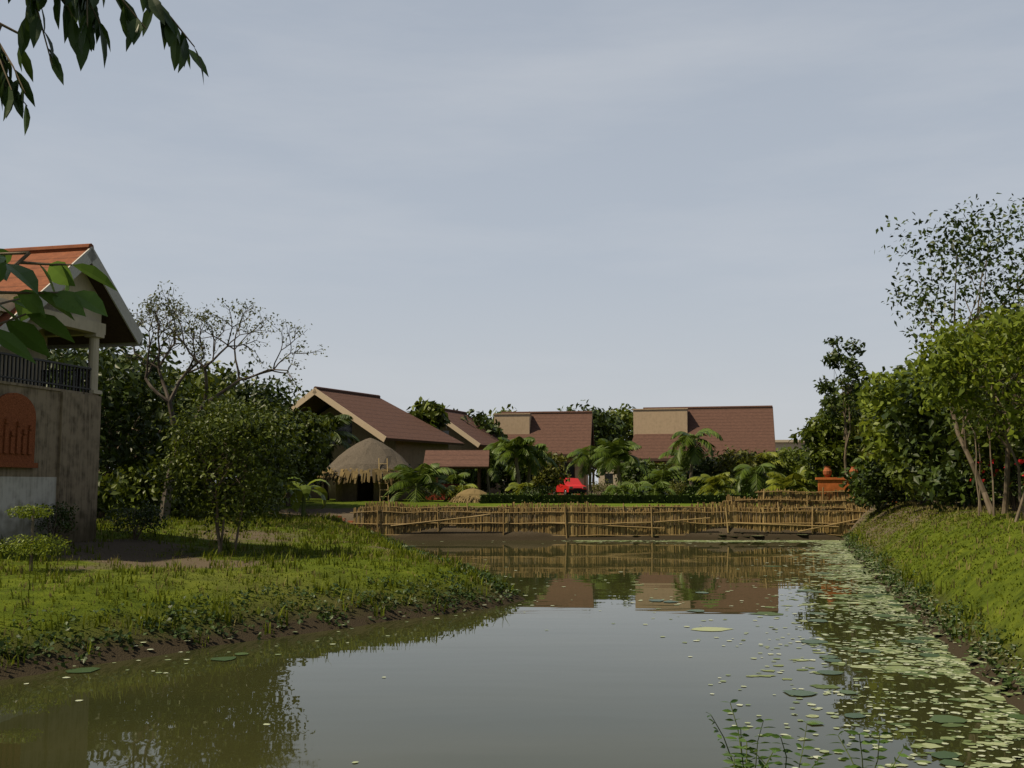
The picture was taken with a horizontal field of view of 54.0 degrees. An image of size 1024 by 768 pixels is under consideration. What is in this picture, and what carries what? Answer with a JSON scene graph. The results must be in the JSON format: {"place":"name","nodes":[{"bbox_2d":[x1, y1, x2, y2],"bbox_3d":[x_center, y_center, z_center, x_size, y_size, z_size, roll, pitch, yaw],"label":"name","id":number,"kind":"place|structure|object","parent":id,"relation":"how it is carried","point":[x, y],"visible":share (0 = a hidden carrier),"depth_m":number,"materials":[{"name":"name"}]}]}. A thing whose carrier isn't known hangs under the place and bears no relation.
{"place":"outdoors","nodes":[
{"label":"outdoors","id":0,"kind":"place"},
{"bbox_2d":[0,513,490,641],"bbox_3d":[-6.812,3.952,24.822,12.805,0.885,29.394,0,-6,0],"label":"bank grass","id":1,"kind":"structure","parent":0,"point":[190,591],"depth_m":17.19,"materials":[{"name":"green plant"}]},
{"bbox_2d":[0,540,1023,767],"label":"pond water","id":2,"kind":"structure","parent":0,"point":[573,677],"depth_m":10.99,"materials":[{"name":"green liquid"}]},
{"bbox_2d":[24,532,1023,767],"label":"floating weed","id":3,"kind":"object","parent":2,"relation":"on","point":[878,590],"visible":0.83,"depth_m":12.51,"materials":[{"name":"green plant"}]},
{"bbox_2d":[66,556,1023,765],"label":"lily pads","id":4,"kind":"object","parent":2,"relation":"on","point":[943,719],"visible":0.99,"depth_m":12.01,"materials":[{"name":"green plant"}]},
{"bbox_2d":[573,534,1023,767],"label":"lily pads","id":5,"kind":"object","parent":2,"relation":"on","point":[904,669],"visible":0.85,"depth_m":12.23,"materials":[{"name":"green plant"}]},
{"bbox_2d":[706,699,910,767],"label":"water weed","id":6,"kind":"object","parent":2,"relation":"in","point":[739,764],"visible":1,"depth_m":7.16,"materials":[{"name":"green plant"}]},
{"bbox_2d":[0,485,1023,713],"bbox_3d":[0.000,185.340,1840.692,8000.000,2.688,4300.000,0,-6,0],"label":"ground","id":7,"kind":"structure","parent":0,"point":[114,651],"depth_m":16.34,"materials":[{"name":"green plant"}]},
{"bbox_2d":[0,503,71,570],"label":"topiary shrub","id":8,"kind":"object","parent":7,"relation":"on","point":[33,512],"visible":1,"depth_m":16.19,"materials":[{"name":"green plant"}]},
{"bbox_2d":[31,501,79,543],"bbox_3d":[-9.280,2.872,20.495,0.942,0.980,0.899,0,-6,0],"label":"shrub","id":9,"kind":"object","parent":7,"relation":"on","point":[64,516],"depth_m":20.39,"materials":[{"name":"green plant"}]},
{"bbox_2d":[0,248,116,363],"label":"leaves","id":10,"kind":"object","parent":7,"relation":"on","point":[20,337],"visible":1,"depth_m":4.37,"materials":[{"name":"green plant"}]},
{"bbox_2d":[0,243,143,544],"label":"house","id":11,"kind":"structure","parent":7,"relation":"on","point":[49,444],"depth_m":21.27,"materials":[{"name":"grey paint"}]},
{"bbox_2d":[46,347,167,476],"bbox_3d":[-16.419,1.050,38.034,7.082,8.046,7.488,0,-6,0],"label":"tree","id":12,"kind":"object","parent":7,"relation":"on","point":[67,354],"visible":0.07,"depth_m":37.30,"materials":[{"name":"green plant"}]},
{"bbox_2d":[97,468,128,519],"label":"understory","id":13,"kind":"object","parent":7,"relation":"on","point":[108,493],"visible":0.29,"depth_m":27.50,"materials":[{"name":"green plant"}]},
{"bbox_2d":[46,333,204,517],"bbox_3d":[-14.143,1.333,34.083,7.090,6.714,6.269,-3,-7,31],"label":"tree","id":14,"kind":"object","parent":7,"relation":"on","point":[113,379],"visible":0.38,"depth_m":33.23,"materials":[{"name":"green plant"}]},
{"bbox_2d":[104,499,170,539],"bbox_3d":[-8.393,3.128,22.824,1.513,1.021,1.763,0,-6,0],"label":"bush","id":15,"kind":"object","parent":7,"relation":"on","point":[145,514],"visible":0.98,"depth_m":22.57,"materials":[{"name":"green plant"}]},
{"bbox_2d":[101,453,186,512],"bbox_3d":[-11.959,3.243,33.306,2.950,2.060,2.545,0,-6,0],"label":"understory","id":16,"kind":"object","parent":7,"relation":"on","point":[130,463],"visible":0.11,"depth_m":33.02,"materials":[{"name":"green plant"}]},
{"bbox_2d":[110,458,197,508],"bbox_3d":[-11.275,3.211,31.916,2.969,1.836,2.874,0,-6,0],"label":"understory","id":17,"kind":"object","parent":7,"relation":"on","point":[135,490],"visible":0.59,"depth_m":31.27,"materials":[{"name":"green plant"}]},
{"bbox_2d":[112,360,250,514],"bbox_3d":[-12.143,1.997,37.529,5.594,6.100,6.294,0,-6,0],"label":"tree","id":18,"kind":"object","parent":7,"relation":"on","point":[214,384],"visible":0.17,"depth_m":37.24,"materials":[{"name":"green plant"}]},
{"bbox_2d":[155,467,208,511],"bbox_3d":[-11.125,3.465,33.526,2.296,1.805,1.825,0,-6,0],"label":"understory","id":19,"kind":"object","parent":7,"relation":"on","point":[178,507],"visible":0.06,"depth_m":33.10,"materials":[{"name":"green plant"}]},
{"bbox_2d":[143,363,254,477],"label":"tree","id":20,"kind":"object","parent":7,"relation":"on","point":[216,374],"visible":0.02,"depth_m":47.22,"materials":[{"name":"green plant"}]},
{"bbox_2d":[120,280,328,520],"bbox_3d":[-9.101,0.614,30.965,6.625,7.490,4.010,0,-6,0],"label":"bare tree","id":21,"kind":"object","parent":7,"relation":"on","point":[173,333],"visible":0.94,"depth_m":30.85,"materials":[{"name":"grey plant"}]},
{"bbox_2d":[144,390,320,554],"bbox_3d":[-5.817,1.881,20.979,3.525,3.642,3.492,0,-6,0],"label":"tree","id":22,"kind":"object","parent":7,"relation":"on","point":[254,433],"visible":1,"depth_m":20.66,"materials":[{"name":"green plant"}]},
{"bbox_2d":[163,361,320,477],"bbox_3d":[-11.592,2.202,42.961,6.452,6.398,6.086,0,-6,0],"label":"tree","id":23,"kind":"object","parent":7,"relation":"on","point":[272,394],"visible":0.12,"depth_m":42.72,"materials":[{"name":"green plant"}]},
{"bbox_2d":[209,472,276,514],"bbox_3d":[-9.566,3.746,35.363,2.759,1.830,2.556,0,-6,0],"label":"understory","id":24,"kind":"object","parent":7,"relation":"on","point":[271,507],"visible":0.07,"depth_m":35.13,"materials":[{"name":"green plant"}]},
{"bbox_2d":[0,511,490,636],"bbox_3d":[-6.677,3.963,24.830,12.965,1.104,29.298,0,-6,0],"label":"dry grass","id":25,"kind":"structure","parent":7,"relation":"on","point":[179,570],"depth_m":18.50,"materials":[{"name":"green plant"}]},
{"bbox_2d":[0,526,518,663],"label":"bank weeds","id":26,"kind":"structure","parent":7,"relation":"on","point":[182,631],"depth_m":15.20,"materials":[{"name":"green plant"}]},
{"bbox_2d":[0,543,523,669],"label":"weed fringe","id":27,"kind":"object","parent":7,"relation":"on","point":[83,655],"visible":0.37,"depth_m":15.18,"materials":[{"name":"green plant"}]},
{"bbox_2d":[251,406,338,505],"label":"tree","id":28,"kind":"object","parent":7,"relation":"on","point":[316,442],"visible":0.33,"depth_m":44.46,"materials":[{"name":"green plant"}]},
{"bbox_2d":[281,479,330,516],"bbox_3d":[-7.812,4.377,38.065,1.850,1.561,1.681,1,-6,-12],"label":"banana plant","id":29,"kind":"object","parent":7,"relation":"on","point":[303,493],"visible":0.85,"depth_m":38.16,"materials":[{"name":"green plant"}]},
{"bbox_2d":[301,426,333,500],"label":"tree","id":30,"kind":"object","parent":7,"relation":"on","point":[327,457],"visible":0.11,"depth_m":56.74,"materials":[{"name":"green plant"}]},
{"bbox_2d":[317,413,359,499],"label":"palm","id":31,"kind":"object","parent":7,"relation":"on","point":[340,420],"visible":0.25,"depth_m":57.63,"materials":[{"name":"green plant"}]},
{"bbox_2d":[313,438,416,500],"bbox_3d":[-7.911,4.882,55.755,6.137,3.800,6.049,0,-6,0],"label":"thatched hut","id":32,"kind":"object","parent":7,"relation":"on","point":[359,470],"visible":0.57,"depth_m":54.13,"materials":[{"name":"plant"}]},
{"bbox_2d":[285,386,464,498],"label":"cottage","id":33,"kind":"structure","parent":7,"relation":"on","point":[410,439],"depth_m":63.84,"materials":[{"name":"tile"}]},
{"bbox_2d":[382,463,456,501],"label":"palm","id":34,"kind":"object","parent":7,"relation":"on","point":[425,477],"visible":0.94,"depth_m":52.35,"materials":[{"name":"green plant"}]},
{"bbox_2d":[407,396,450,432],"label":"tree","id":35,"kind":"object","parent":7,"relation":"on","point":[433,414],"visible":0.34,"depth_m":69.47,"materials":[{"name":"green plant"}]},
{"bbox_2d":[438,472,469,483],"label":"shrub","id":36,"kind":"object","parent":7,"relation":"on","point":[453,479],"visible":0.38,"depth_m":63.32,"materials":[{"name":"green plant"}]},
{"bbox_2d":[423,450,489,499],"bbox_3d":[-3.250,5.554,59.719,3.800,3.250,3.450,0,-6,0],"label":"tiled porch","id":37,"kind":"object","parent":7,"relation":"on","point":[478,460],"visible":0.45,"depth_m":58.97,"materials":[{"name":"brown tile"}]},
{"bbox_2d":[443,483,477,500],"bbox_3d":[-2.693,6.163,53.186,2.212,1.859,2.719,0,-6,0],"label":"shrub","id":38,"kind":"object","parent":7,"relation":"on","point":[452,491],"visible":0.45,"depth_m":52.93,"materials":[{"name":"green plant"}]},
{"bbox_2d":[448,488,488,502],"bbox_3d":[-1.990,5.778,50.709,2.599,1.105,2.588,-5,-7,39],"label":"haystack","id":39,"kind":"object","parent":7,"relation":"on","point":[470,495],"visible":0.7,"depth_m":49.98,"materials":[{"name":"plant"}]},
{"bbox_2d":[440,408,506,494],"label":"cottage","id":40,"kind":"structure","parent":7,"relation":"on","point":[471,436],"depth_m":80.96,"materials":[{"name":"paint"}]},
{"bbox_2d":[453,461,506,493],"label":"garden shrub","id":41,"kind":"object","parent":7,"relation":"on","point":[483,483],"visible":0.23,"depth_m":70.28,"materials":[{"name":"green plant"}]},
{"bbox_2d":[461,409,507,451],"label":"tree","id":42,"kind":"object","parent":7,"relation":"on","point":[487,425],"visible":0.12,"depth_m":85.35,"materials":[{"name":"green plant"}]},
{"bbox_2d":[465,451,509,494],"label":"palm","id":43,"kind":"object","parent":7,"relation":"on","point":[494,457],"visible":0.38,"depth_m":68.32,"materials":[{"name":"green plant"}]},
{"bbox_2d":[0,524,991,670],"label":"grass tufts","id":44,"kind":"object","parent":7,"relation":"on","point":[908,575],"visible":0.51,"depth_m":14.93,"materials":[{"name":"green plant"}]},
{"bbox_2d":[483,441,512,494],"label":"palm","id":45,"kind":"object","parent":7,"relation":"on","point":[491,446],"visible":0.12,"depth_m":73.37,"materials":[{"name":"green plant"}]},
{"bbox_2d":[489,452,533,494],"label":"garden shrub","id":46,"kind":"object","parent":7,"relation":"on","point":[523,475],"visible":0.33,"depth_m":70.65,"materials":[{"name":"green plant"}]},
{"bbox_2d":[492,436,539,483],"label":"palm","id":47,"kind":"object","parent":7,"relation":"on","point":[517,446],"visible":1,"depth_m":61.46,"materials":[{"name":"green plant"}]},
{"bbox_2d":[505,482,534,494],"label":"shrub","id":48,"kind":"object","parent":7,"relation":"on","point":[517,488],"visible":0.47,"depth_m":56.94,"materials":[{"name":"green plant"}]},
{"bbox_2d":[505,443,557,482],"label":"palm","id":49,"kind":"object","parent":7,"relation":"on","point":[541,455],"visible":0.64,"depth_m":63.25,"materials":[{"name":"green plant"}]},
{"bbox_2d":[493,411,594,494],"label":"cottage","id":50,"kind":"structure","parent":7,"relation":"on","point":[564,433],"depth_m":89.44,"materials":[{"name":"beige paint"}]},
{"bbox_2d":[534,483,556,494],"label":"lawn shrub","id":51,"kind":"object","parent":7,"relation":"on","point":[544,490],"visible":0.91,"depth_m":60.83,"materials":[{"name":"green plant"}]},
{"bbox_2d":[524,447,570,494],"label":"garden shrub","id":52,"kind":"object","parent":7,"relation":"on","point":[551,476],"visible":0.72,"depth_m":69.60,"materials":[{"name":"green plant"}]},
{"bbox_2d":[553,478,586,494],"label":"red car","id":53,"kind":"object","parent":7,"relation":"on","point":[574,485],"visible":0.66,"depth_m":80.42,"materials":[{"name":"red"}]},
{"bbox_2d":[566,445,608,493],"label":"palm","id":54,"kind":"object","parent":7,"relation":"on","point":[588,452],"visible":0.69,"depth_m":74.23,"materials":[{"name":"green plant"}]},
{"bbox_2d":[568,399,632,492],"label":"tree","id":55,"kind":"object","parent":7,"relation":"on","point":[604,425],"visible":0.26,"depth_m":110.23,"materials":[{"name":"green plant"}]},
{"bbox_2d":[591,477,617,493],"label":"lawn shrub","id":56,"kind":"object","parent":7,"relation":"on","point":[603,488],"visible":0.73,"depth_m":69.59,"materials":[{"name":"green plant"}]},
{"bbox_2d":[350,487,868,537],"bbox_3d":[4.377,5.407,40.721,21.656,2.435,1.860,0,-6,0],"label":"bamboo fence","id":57,"kind":"object","parent":7,"relation":"on","point":[604,520],"visible":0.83,"depth_m":40.10,"materials":[{"name":"brown wood"}]},
{"bbox_2d":[596,403,636,475],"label":"tree","id":58,"kind":"object","parent":7,"relation":"on","point":[626,415],"visible":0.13,"depth_m":117.73,"materials":[{"name":"green plant"}]},
{"bbox_2d":[589,438,648,482],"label":"palm","id":59,"kind":"object","parent":7,"relation":"on","point":[616,451],"visible":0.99,"depth_m":65.52,"materials":[{"name":"green plant"}]},
{"bbox_2d":[602,482,637,494],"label":"shrub","id":60,"kind":"object","parent":7,"relation":"on","point":[618,488],"visible":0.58,"depth_m":55.90,"materials":[{"name":"green plant"}]},
{"bbox_2d":[622,481,648,494],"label":"shrub","id":61,"kind":"object","parent":7,"relation":"on","point":[639,492],"visible":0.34,"depth_m":60.12,"materials":[{"name":"green plant"}]},
{"bbox_2d":[614,457,664,484],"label":"garden shrub","id":62,"kind":"object","parent":7,"relation":"on","point":[636,474],"visible":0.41,"depth_m":71.19,"materials":[{"name":"green plant"}]},
{"bbox_2d":[480,491,814,503],"bbox_3d":[8.019,5.471,47.698,19.144,0.826,1.094,0,-6,3],"label":"long hedge","id":63,"kind":"object","parent":7,"relation":"on","point":[695,498],"visible":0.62,"depth_m":47.54,"materials":[{"name":"green plant"}]},
{"bbox_2d":[633,481,676,494],"bbox_3d":[8.072,6.271,55.633,2.168,1.758,2.348,-4,-7,35],"label":"shrub","id":64,"kind":"object","parent":7,"relation":"on","point":[655,488],"visible":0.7,"depth_m":55.38,"materials":[{"name":"green plant"}]},
{"bbox_2d":[642,466,687,486],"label":"palm","id":65,"kind":"object","parent":7,"relation":"on","point":[662,475],"visible":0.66,"depth_m":69.75,"materials":[{"name":"green plant"}]},
{"bbox_2d":[664,477,687,494],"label":"lawn shrub","id":66,"kind":"object","parent":7,"relation":"on","point":[675,488],"visible":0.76,"depth_m":61.56,"materials":[{"name":"green plant"}]},
{"bbox_2d":[658,447,703,485],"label":"palm","id":67,"kind":"object","parent":7,"relation":"on","point":[667,453],"visible":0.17,"depth_m":79.40,"materials":[{"name":"green plant"}]},
{"bbox_2d":[669,428,722,486],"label":"palm","id":68,"kind":"object","parent":7,"relation":"on","point":[689,441],"visible":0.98,"depth_m":69.26,"materials":[{"name":"green plant"}]},
{"bbox_2d":[675,450,723,486],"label":"garden shrub","id":69,"kind":"object","parent":7,"relation":"on","point":[707,462],"visible":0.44,"depth_m":71.26,"materials":[{"name":"green plant"}]},
{"bbox_2d":[629,405,775,485],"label":"cottage","id":70,"kind":"structure","parent":7,"relation":"on","point":[655,429],"depth_m":91.41,"materials":[{"name":"brown tile"}]},
{"bbox_2d":[598,440,807,490],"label":"building","id":71,"kind":"structure","parent":7,"relation":"on","point":[779,444],"depth_m":143.97,"materials":[{"name":"beige paint"}]},
{"bbox_2d":[643,483,772,494],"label":"hedge","id":72,"kind":"object","parent":7,"relation":"on","point":[692,489],"visible":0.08,"depth_m":66.03,"materials":[{"name":"green"}]},
{"bbox_2d":[688,472,737,494],"bbox_3d":[11.725,6.002,57.650,2.577,1.916,2.845,-5,-8,43],"label":"shrub","id":73,"kind":"object","parent":7,"relation":"on","point":[718,483],"visible":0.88,"depth_m":57.34,"materials":[{"name":"green plant"}]},
{"bbox_2d":[704,445,770,486],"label":"garden shrub","id":74,"kind":"object","parent":7,"relation":"on","point":[728,461],"visible":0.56,"depth_m":70.15,"materials":[{"name":"green plant"}]},
{"bbox_2d":[733,463,775,494],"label":"palm","id":75,"kind":"object","parent":7,"relation":"on","point":[755,480],"visible":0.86,"depth_m":61.09,"materials":[{"name":"green plant"}]},
{"bbox_2d":[732,451,787,483],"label":"palm","id":76,"kind":"object","parent":7,"relation":"on","point":[767,455],"visible":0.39,"depth_m":70.21,"materials":[{"name":"green plant"}]},
{"bbox_2d":[768,445,810,478],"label":"garden shrub","id":77,"kind":"object","parent":7,"relation":"on","point":[793,460],"visible":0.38,"depth_m":70.50,"materials":[{"name":"green plant"}]},
{"bbox_2d":[765,467,817,494],"bbox_3d":[14.279,5.414,51.614,2.939,2.349,3.185,-1,-6,10],"label":"shrub","id":78,"kind":"object","parent":7,"relation":"on","point":[797,482],"visible":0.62,"depth_m":51.34,"materials":[{"name":"green plant"}]},
{"bbox_2d":[788,409,871,484],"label":"tree","id":79,"kind":"object","parent":7,"relation":"on","point":[819,453],"visible":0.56,"depth_m":50.23,"materials":[{"name":"green plant"}]},
{"bbox_2d":[815,466,857,499],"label":"orange wall urns","id":80,"kind":"object","parent":7,"relation":"on","point":[827,482],"depth_m":43.55,"materials":[{"name":"ceramic"}]},
{"bbox_2d":[805,377,874,476],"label":"tree","id":81,"kind":"object","parent":7,"relation":"on","point":[840,398],"visible":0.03,"depth_m":52.30,"materials":[{"name":"green plant"}]},
{"bbox_2d":[813,336,870,474],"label":"thin tree","id":82,"kind":"object","parent":7,"relation":"on","point":[851,367],"visible":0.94,"depth_m":48.01,"materials":[{"name":"green plant"}]},
{"bbox_2d":[838,474,908,510],"bbox_3d":[13.727,4.022,37.742,2.423,1.548,2.283,6,-8,-44],"label":"understory","id":83,"kind":"object","parent":7,"relation":"on","point":[859,502],"visible":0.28,"depth_m":37.46,"materials":[{"name":"green plant"}]},
{"bbox_2d":[837,455,915,505],"bbox_3d":[13.148,3.395,35.100,3.401,1.835,2.837,0,-6,0],"label":"understory","id":84,"kind":"object","parent":7,"relation":"on","point":[874,482],"visible":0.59,"depth_m":34.72,"materials":[{"name":"green plant"}]},
{"bbox_2d":[850,417,914,502],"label":"tree","id":85,"kind":"object","parent":7,"relation":"on","point":[864,437],"depth_m":45.06,"materials":[{"name":"green plant"}]},
{"bbox_2d":[854,358,938,501],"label":"tree","id":86,"kind":"object","parent":7,"relation":"on","point":[895,377],"depth_m":40.85,"materials":[{"name":"green plant"}]},
{"bbox_2d":[855,359,961,505],"bbox_3d":[13.345,1.578,32.860,4.423,5.102,4.855,0,-6,0],"label":"tree","id":87,"kind":"object","parent":7,"relation":"on","point":[885,392],"visible":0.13,"depth_m":32.83,"materials":[{"name":"green plant"}]},
{"bbox_2d":[855,388,969,503],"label":"tree","id":88,"kind":"object","parent":7,"relation":"on","point":[870,427],"visible":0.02,"depth_m":36.39,"materials":[{"name":"green plant"}]},
{"bbox_2d":[839,532,1019,691],"bbox_3d":[8.747,4.362,23.280,0.974,0.528,33.801,-2,-6,15],"label":"weed fringe","id":89,"kind":"object","parent":7,"relation":"on","point":[1007,684],"visible":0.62,"depth_m":15.47,"materials":[{"name":"green plant"}]},
{"bbox_2d":[885,446,974,500],"bbox_3d":[12.614,2.671,30.433,2.599,1.768,2.374,1,-6,-10],"label":"understory","id":90,"kind":"object","parent":7,"relation":"on","point":[900,472],"visible":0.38,"depth_m":30.24,"materials":[{"name":"green plant"}]},
{"bbox_2d":[844,526,1023,700],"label":"bank weeds","id":91,"kind":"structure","parent":7,"relation":"on","point":[1001,641],"depth_m":15.60,"materials":[{"name":"green plant"}]},
{"bbox_2d":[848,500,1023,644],"bbox_3d":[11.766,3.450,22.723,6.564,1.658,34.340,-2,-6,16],"label":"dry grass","id":92,"kind":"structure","parent":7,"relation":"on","point":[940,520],"depth_m":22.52,"materials":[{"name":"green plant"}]},
{"bbox_2d":[849,498,1023,672],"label":"bank grass","id":93,"kind":"structure","parent":7,"relation":"on","point":[944,541],"depth_m":19.78,"materials":[{"name":"green plant"}]},
{"bbox_2d":[878,358,1015,506],"bbox_3d":[13.169,1.353,29.727,4.448,5.013,4.402,0,-6,0],"label":"tree","id":94,"kind":"object","parent":7,"relation":"on","point":[927,434],"visible":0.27,"depth_m":29.42,"materials":[{"name":"green plant"}]},
{"bbox_2d":[874,192,1023,514],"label":"tall tree","id":95,"kind":"object","parent":7,"relation":"on","point":[920,301],"visible":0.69,"depth_m":22.09,"materials":[{"name":"green plant"}]},
{"bbox_2d":[907,447,1016,511],"bbox_3d":[11.654,2.507,25.810,2.510,1.772,2.968,0,-6,0],"label":"understory","id":96,"kind":"object","parent":7,"relation":"on","point":[952,484],"visible":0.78,"depth_m":25.54,"materials":[{"name":"green plant"}]},
{"bbox_2d":[905,303,1023,521],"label":"bright tree","id":97,"kind":"object","parent":7,"relation":"on","point":[962,369],"visible":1,"depth_m":18.33,"materials":[{"name":"green plant"}]},
{"bbox_2d":[946,392,995,515],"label":"sapling","id":98,"kind":"object","parent":7,"relation":"on","point":[970,423],"visible":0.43,"depth_m":21.49,"materials":[{"name":"green plant"}]},
{"bbox_2d":[950,417,1004,511],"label":"sapling","id":99,"kind":"object","parent":7,"relation":"on","point":[979,452],"visible":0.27,"depth_m":23.38,"materials":[{"name":"green plant"}]},
{"bbox_2d":[940,345,1023,510],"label":"tree","id":100,"kind":"object","parent":7,"relation":"on","point":[985,453],"visible":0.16,"depth_m":24.64,"materials":[{"name":"green plant"}]},
{"bbox_2d":[944,306,1023,477],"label":"tree","id":101,"kind":"object","parent":7,"relation":"on","point":[1018,452],"visible":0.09,"depth_m":22.52,"materials":[{"name":"green plant"}]},
{"bbox_2d":[966,398,1009,515],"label":"sapling","id":102,"kind":"object","parent":7,"relation":"on","point":[987,425],"visible":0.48,"depth_m":20.11,"materials":[{"name":"green plant"}]},
{"bbox_2d":[970,458,1023,510],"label":"flower bush","id":103,"kind":"object","parent":7,"relation":"on","point":[997,486],"visible":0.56,"depth_m":24.27,"materials":[{"name":"green plant"}]},
{"bbox_2d":[0,0,1023,484],"label":"sky","id":104,"kind":"structure","parent":0,"point":[478,205],"materials":[{"name":"grey"}]},
{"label":"overhanging branch","id":105,"kind":"object","parent":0,"visible":0},
{"bbox_2d":[8,0,208,84],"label":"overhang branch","id":106,"kind":"object","parent":105,"relation":"attached to","point":[85,15],"visible":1,"depth_m":4.04,"materials":[{"name":"green plant"}]},
{"bbox_2d":[0,22,34,133],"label":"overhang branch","id":107,"kind":"object","parent":106,"relation":"attached to","point":[11,95],"visible":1,"depth_m":4.33,"materials":[{"name":"green plant"}]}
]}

